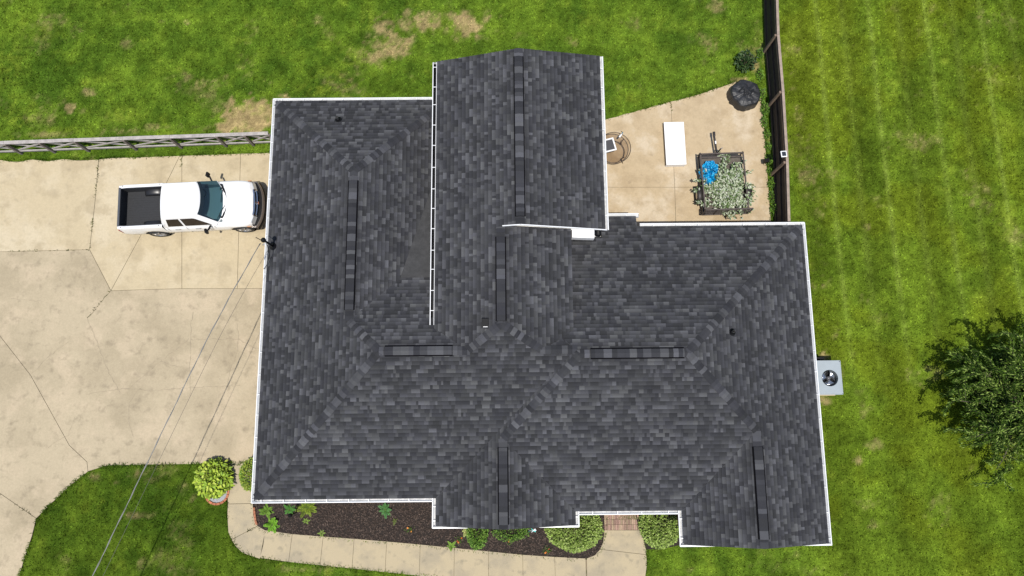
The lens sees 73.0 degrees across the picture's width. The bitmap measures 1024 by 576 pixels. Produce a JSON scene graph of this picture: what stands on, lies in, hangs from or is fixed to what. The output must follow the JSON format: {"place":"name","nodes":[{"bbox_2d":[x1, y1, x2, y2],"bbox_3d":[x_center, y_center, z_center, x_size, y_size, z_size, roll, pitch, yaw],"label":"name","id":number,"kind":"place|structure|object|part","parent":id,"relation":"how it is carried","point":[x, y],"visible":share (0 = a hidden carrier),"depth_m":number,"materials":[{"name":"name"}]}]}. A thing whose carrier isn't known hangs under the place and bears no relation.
{"place":"outdoors","nodes":[
{"label":"outdoors","id":0,"kind":"place"},
{"bbox_2d":[0,153,269,575],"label":"driveway","id":1,"kind":"structure","parent":0,"point":[85,387],"depth_m":28.59,"materials":[{"name":"concrete"}]},
{"bbox_2d":[117,172,266,236],"bbox_3d":[-13.198,-3.373,28.575,5.850,1.930,2.594,-3,80,-1],"label":"pickup truck","id":2,"kind":"object","parent":1,"relation":"on","point":[162,209],"visible":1,"depth_m":28.28,"materials":[{"name":"white paint"}]},
{"bbox_3d":[-13.626,-2.613,27.843,0.620,0.455,0.162,-3,80,-1],"label":"side window","id":3,"kind":"part","parent":2,"relation":"part of","materials":[{"name":"black glass"}]},
{"bbox_3d":[-12.722,-2.662,27.852,1.110,0.455,0.162,-3,80,-1],"label":"side window","id":4,"kind":"part","parent":2,"relation":"part of","materials":[{"name":"black glass"}]},
{"bbox_2d":[0,0,1023,575],"bbox_3d":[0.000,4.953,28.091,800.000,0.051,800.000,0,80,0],"label":"lawn","id":5,"kind":"structure","parent":0,"point":[250,116],"depth_m":30.08,"materials":[{"name":"plant"}]},
{"bbox_2d":[0,131,270,154],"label":"ranch fence","id":6,"kind":"object","parent":5,"relation":"on","point":[124,139],"visible":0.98,"depth_m":29.24,"materials":[{"name":"grey wood"}]},
{"bbox_2d":[192,457,234,499],"bbox_3d":[-11.759,7.507,27.184,1.656,0.834,1.696,0,80,0],"label":"lime shrub","id":7,"kind":"object","parent":5,"relation":"on","point":[217,486],"visible":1,"depth_m":27.06,"materials":[{"name":"green plant"}]},
{"bbox_2d":[205,490,229,504],"bbox_3d":[-11.708,8.110,27.464,0.985,0.090,0.993,0,80,0],"label":"brick planter ring","id":8,"kind":"object","parent":5,"relation":"on","point":[221,499],"visible":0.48,"depth_m":27.42,"materials":[{"name":"brick"}]},
{"bbox_2d":[252,502,604,558],"bbox_3d":[-3.344,9.461,27.254,14.063,0.114,2.431,0,80,0],"label":"mulch bed","id":9,"kind":"object","parent":5,"relation":"on","point":[365,520],"visible":0.56,"depth_m":27.25,"materials":[{"name":"soil"}]},
{"bbox_2d":[253,507,257,524],"bbox_3d":[-10.135,9.003,27.301,0.105,0.090,0.681,-13,80,-2],"label":"brick edging","id":10,"kind":"object","parent":9,"relation":"on","point":[255,516],"visible":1,"depth_m":27.27,"materials":[{"name":"red brick"}]},
{"bbox_2d":[259,503,273,518],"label":"fern","id":11,"kind":"object","parent":9,"relation":"on","point":[266,510],"visible":0.99,"depth_m":27.30,"materials":[{"name":"green plant"}]},
{"bbox_2d":[263,517,279,532],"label":"fern","id":12,"kind":"object","parent":9,"relation":"on","point":[273,521],"visible":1,"depth_m":27.20,"materials":[{"name":"green plant"}]},
{"bbox_2d":[283,504,295,513],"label":"leafy plant","id":13,"kind":"object","parent":9,"relation":"on","point":[291,509],"visible":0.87,"depth_m":27.32,"materials":[{"name":"green plant"}]},
{"bbox_2d":[295,503,316,518],"bbox_3d":[-8.123,8.718,27.308,0.870,0.207,0.807,0,80,0],"label":"grassy clump","id":14,"kind":"object","parent":9,"relation":"on","point":[306,507],"visible":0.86,"depth_m":27.31,"materials":[{"name":"green plant"}]},
{"bbox_2d":[378,503,391,518],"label":"leafy plant","id":15,"kind":"object","parent":9,"relation":"on","point":[385,509],"visible":1,"depth_m":27.31,"materials":[{"name":"green plant"}]},
{"bbox_2d":[447,541,455,550],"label":"seedling","id":16,"kind":"object","parent":9,"relation":"on","point":[451,546],"visible":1,"depth_m":27.11,"materials":[{"name":"green plant"}]},
{"bbox_2d":[466,528,489,550],"bbox_3d":[-1.340,9.350,26.883,0.965,0.816,1.680,0,80,0],"label":"clipped shrub","id":17,"kind":"object","parent":9,"relation":"on","point":[472,540],"visible":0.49,"depth_m":26.71,"materials":[{"name":"green plant"}]},
{"bbox_2d":[491,528,530,542],"bbox_3d":[-0.039,9.385,26.959,1.682,0.657,1.178,0,80,0],"label":"clipped shrub","id":18,"kind":"object","parent":9,"relation":"on","point":[519,536],"visible":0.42,"depth_m":26.87,"materials":[{"name":"green plant"}]},
{"bbox_2d":[544,515,603,553],"bbox_3d":[2.435,9.384,26.840,2.405,0.894,1.836,0,80,0],"label":"clipped hedge","id":19,"kind":"object","parent":9,"relation":"on","point":[587,542],"visible":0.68,"depth_m":26.69,"materials":[{"name":"green plant"}]},
{"bbox_2d":[227,463,646,575],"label":"walkway","id":20,"kind":"structure","parent":5,"relation":"on","point":[623,553],"depth_m":27.05,"materials":[{"name":"concrete"}]},
{"bbox_2d":[238,457,252,491],"bbox_3d":[-10.328,7.351,27.262,0.980,0.761,1.405,0,80,0],"label":"lime shrub","id":21,"kind":"object","parent":20,"relation":"on","point":[245,466],"visible":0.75,"depth_m":27.09,"materials":[{"name":"green plant"}]},
{"bbox_2d":[251,48,831,548],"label":"house","id":22,"kind":"structure","parent":5,"relation":"on","point":[459,328],"depth_m":24.73,"materials":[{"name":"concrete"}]},
{"bbox_2d":[256,237,275,268],"bbox_3d":[-9.156,-1.312,25.773,0.531,1.441,1.018,0,80,0],"label":"service mast","id":23,"kind":"object","parent":22,"relation":"on","point":[272,247],"visible":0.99,"depth_m":25.86,"materials":[{"name":"black metal"}]},
{"bbox_2d":[92,243,260,575],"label":"service cable","id":24,"kind":"object","parent":23,"relation":"attached to","point":[171,412],"visible":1,"depth_m":23.41,"materials":[{"name":"black rubber"}]},
{"bbox_2d":[105,247,269,570],"bbox_3d":[-11.670,5.349,23.648,0.012,0.975,15.180,21,81,4],"label":"telephone cable","id":25,"kind":"object","parent":23,"relation":"attached to","point":[180,416],"visible":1,"depth_m":23.50,"materials":[{"name":"black rubber"}]},
{"bbox_2d":[571,230,600,240],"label":"wall unit","id":26,"kind":"structure","parent":22,"relation":"attached to","point":[582,235],"depth_m":25.56,"materials":[{"name":"white metal"}]},
{"bbox_2d":[604,515,638,529],"bbox_3d":[4.328,8.613,27.412,1.388,0.098,1.869,0,80,0],"label":"brick landing","id":27,"kind":"object","parent":5,"relation":"on","point":[613,522],"visible":0.33,"depth_m":27.26,"materials":[{"name":"red brick"}]},
{"bbox_2d":[639,514,679,548],"bbox_3d":[5.849,9.253,27.322,1.659,0.052,2.023,0,80,0],"label":"soil bed","id":28,"kind":"object","parent":5,"relation":"on","point":[647,546],"visible":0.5,"depth_m":27.24,"materials":[{"name":"black soil"}]},
{"bbox_2d":[638,514,678,549],"bbox_3d":[5.808,9.218,26.873,1.806,0.884,1.937,0,80,0],"label":"clipped hedge","id":29,"kind":"object","parent":28,"relation":"on","point":[645,523],"visible":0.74,"depth_m":26.72,"materials":[{"name":"green plant"}]},
{"bbox_2d":[733,49,758,72],"bbox_3d":[10.260,-9.980,30.267,1.074,0.859,1.016,-17,80,-3],"label":"dark shrub","id":30,"kind":"object","parent":5,"relation":"on","point":[740,58],"visible":1,"depth_m":30.27,"materials":[{"name":"green plant"}]},
{"bbox_2d":[755,67,763,81],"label":"weed","id":31,"kind":"object","parent":5,"relation":"on","point":[759,72],"visible":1,"depth_m":30.42,"materials":[{"name":"green plant"}]},
{"bbox_2d":[756,47,763,58],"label":"weed","id":32,"kind":"object","parent":5,"relation":"on","point":[759,50],"visible":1,"depth_m":30.59,"materials":[{"name":"green plant"}]},
{"bbox_2d":[759,87,765,101],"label":"weed","id":33,"kind":"object","parent":5,"relation":"on","point":[762,93],"visible":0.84,"depth_m":30.21,"materials":[{"name":"green plant"}]},
{"bbox_2d":[759,116,767,127],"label":"weed","id":34,"kind":"object","parent":5,"relation":"on","point":[763,122],"visible":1,"depth_m":30.06,"materials":[{"name":"green plant"}]},
{"bbox_2d":[762,128,770,138],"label":"weed","id":35,"kind":"object","parent":5,"relation":"on","point":[767,134],"visible":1,"depth_m":29.94,"materials":[{"name":"green plant"}]},
{"bbox_2d":[764,140,771,151],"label":"weed","id":36,"kind":"object","parent":5,"relation":"on","point":[767,146],"visible":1,"depth_m":29.86,"materials":[{"name":"green plant"}]},
{"bbox_2d":[765,154,772,166],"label":"weed","id":37,"kind":"object","parent":5,"relation":"on","point":[769,156],"visible":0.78,"depth_m":29.74,"materials":[{"name":"green plant"}]},
{"bbox_2d":[766,167,772,174],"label":"weed","id":38,"kind":"object","parent":5,"relation":"on","point":[769,170],"visible":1,"depth_m":29.68,"materials":[{"name":"green plant"}]},
{"bbox_2d":[767,190,774,202],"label":"weed","id":39,"kind":"object","parent":5,"relation":"on","point":[772,194],"visible":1,"depth_m":29.47,"materials":[{"name":"green plant"}]},
{"bbox_2d":[767,177,775,189],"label":"weed","id":40,"kind":"object","parent":5,"relation":"on","point":[772,185],"visible":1,"depth_m":29.52,"materials":[{"name":"green plant"}]},
{"bbox_2d":[769,201,776,216],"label":"weed","id":41,"kind":"object","parent":5,"relation":"on","point":[772,210],"visible":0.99,"depth_m":29.33,"materials":[{"name":"green plant"}]},
{"bbox_2d":[761,0,789,221],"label":"privacy fence","id":42,"kind":"object","parent":5,"relation":"on","point":[776,94],"visible":0.85,"depth_m":29.30,"materials":[{"name":"brown wood"}]},
{"bbox_2d":[780,151,786,156],"bbox_3d":[11.071,-5.451,28.213,0.240,0.131,0.260,-5,80,-1],"label":"solar light","id":43,"kind":"object","parent":42,"relation":"attached to","point":[783,153],"visible":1,"depth_m":28.15,"materials":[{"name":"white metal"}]},
{"bbox_2d":[816,357,842,395],"bbox_3d":[12.049,3.538,27.905,2.139,0.850,1.593,0,80,0],"label":"air conditioner","id":44,"kind":"object","parent":5,"relation":"on","point":[830,378],"visible":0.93,"depth_m":27.54,"materials":[{"name":"metal"}]},
{"bbox_2d":[939,314,1023,492],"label":"willow tree","id":45,"kind":"object","parent":5,"relation":"on","point":[1002,417],"visible":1,"depth_m":26.28,"materials":[{"name":"green plant"}]},
{"bbox_2d":[607,132,630,163],"bbox_3d":[4.331,-5.873,29.590,1.412,0.714,1.412,0,80,0],"label":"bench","id":46,"kind":"object","parent":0,"point":[623,148],"visible":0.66,"depth_m":29.35,"materials":[{"name":"brown wood"}]},
{"bbox_2d":[606,137,616,152],"bbox_3d":[4.074,-6.027,29.217,0.570,0.053,0.570,-14,80,-2],"label":"framed panel","id":47,"kind":"object","parent":46,"relation":"on","point":[610,145],"visible":0.55,"depth_m":29.21,"materials":[{"name":"white metal"}]},
{"bbox_2d":[605,82,770,225],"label":"patio","id":48,"kind":"structure","parent":0,"point":[645,183],"depth_m":29.91,"materials":[{"name":"concrete"}]},
{"bbox_2d":[663,122,686,166],"bbox_3d":[7.003,-6.192,29.841,0.865,0.316,1.930,-1,80,0],"label":"storage box","id":49,"kind":"object","parent":48,"relation":"on","point":[674,144],"visible":1,"depth_m":29.69,"materials":[{"name":"white plastic"}]},
{"bbox_2d":[694,132,753,215],"bbox_3d":[8.871,-4.900,29.222,2.300,1.085,3.675,-2,80,0],"label":"utility trailer","id":50,"kind":"object","parent":48,"relation":"on","point":[700,194],"visible":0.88,"depth_m":29.12,"materials":[{"name":"metal"}]},
{"bbox_2d":[699,160,718,185],"bbox_3d":[8.350,-4.864,29.134,0.898,0.527,1.123,0,80,0],"label":"blue tarp","id":51,"kind":"object","parent":50,"relation":"on","point":[710,167],"visible":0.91,"depth_m":29.06,"materials":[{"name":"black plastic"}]},
{"bbox_2d":[693,149,756,219],"bbox_3d":[9.089,-4.389,28.955,2.821,0.750,2.888,26,81,4],"label":"branch pile","id":52,"kind":"object","parent":50,"relation":"in","point":[726,185],"visible":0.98,"depth_m":28.85,"materials":[{"name":"green plant"}]},
{"bbox_2d":[726,80,760,111],"bbox_3d":[10.121,-8.431,30.117,1.404,0.611,1.361,0,80,0],"label":"covered fire pit","id":53,"kind":"object","parent":48,"relation":"on","point":[742,95],"visible":1,"depth_m":29.91,"materials":[{"name":"black fabric"}]},
{"bbox_2d":[760,102,769,116],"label":"weed","id":54,"kind":"object","parent":48,"relation":"on","point":[764,111],"visible":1,"depth_m":30.11,"materials":[{"name":"green plant"}]},
{"bbox_2d":[763,158,769,163],"bbox_3d":[10.839,-5.393,29.622,0.200,0.530,0.160,-6,80,-1],"label":"wall spotlight","id":55,"kind":"object","parent":48,"relation":"on","point":[766,160],"depth_m":29.37,"materials":[{"name":"black plastic"}]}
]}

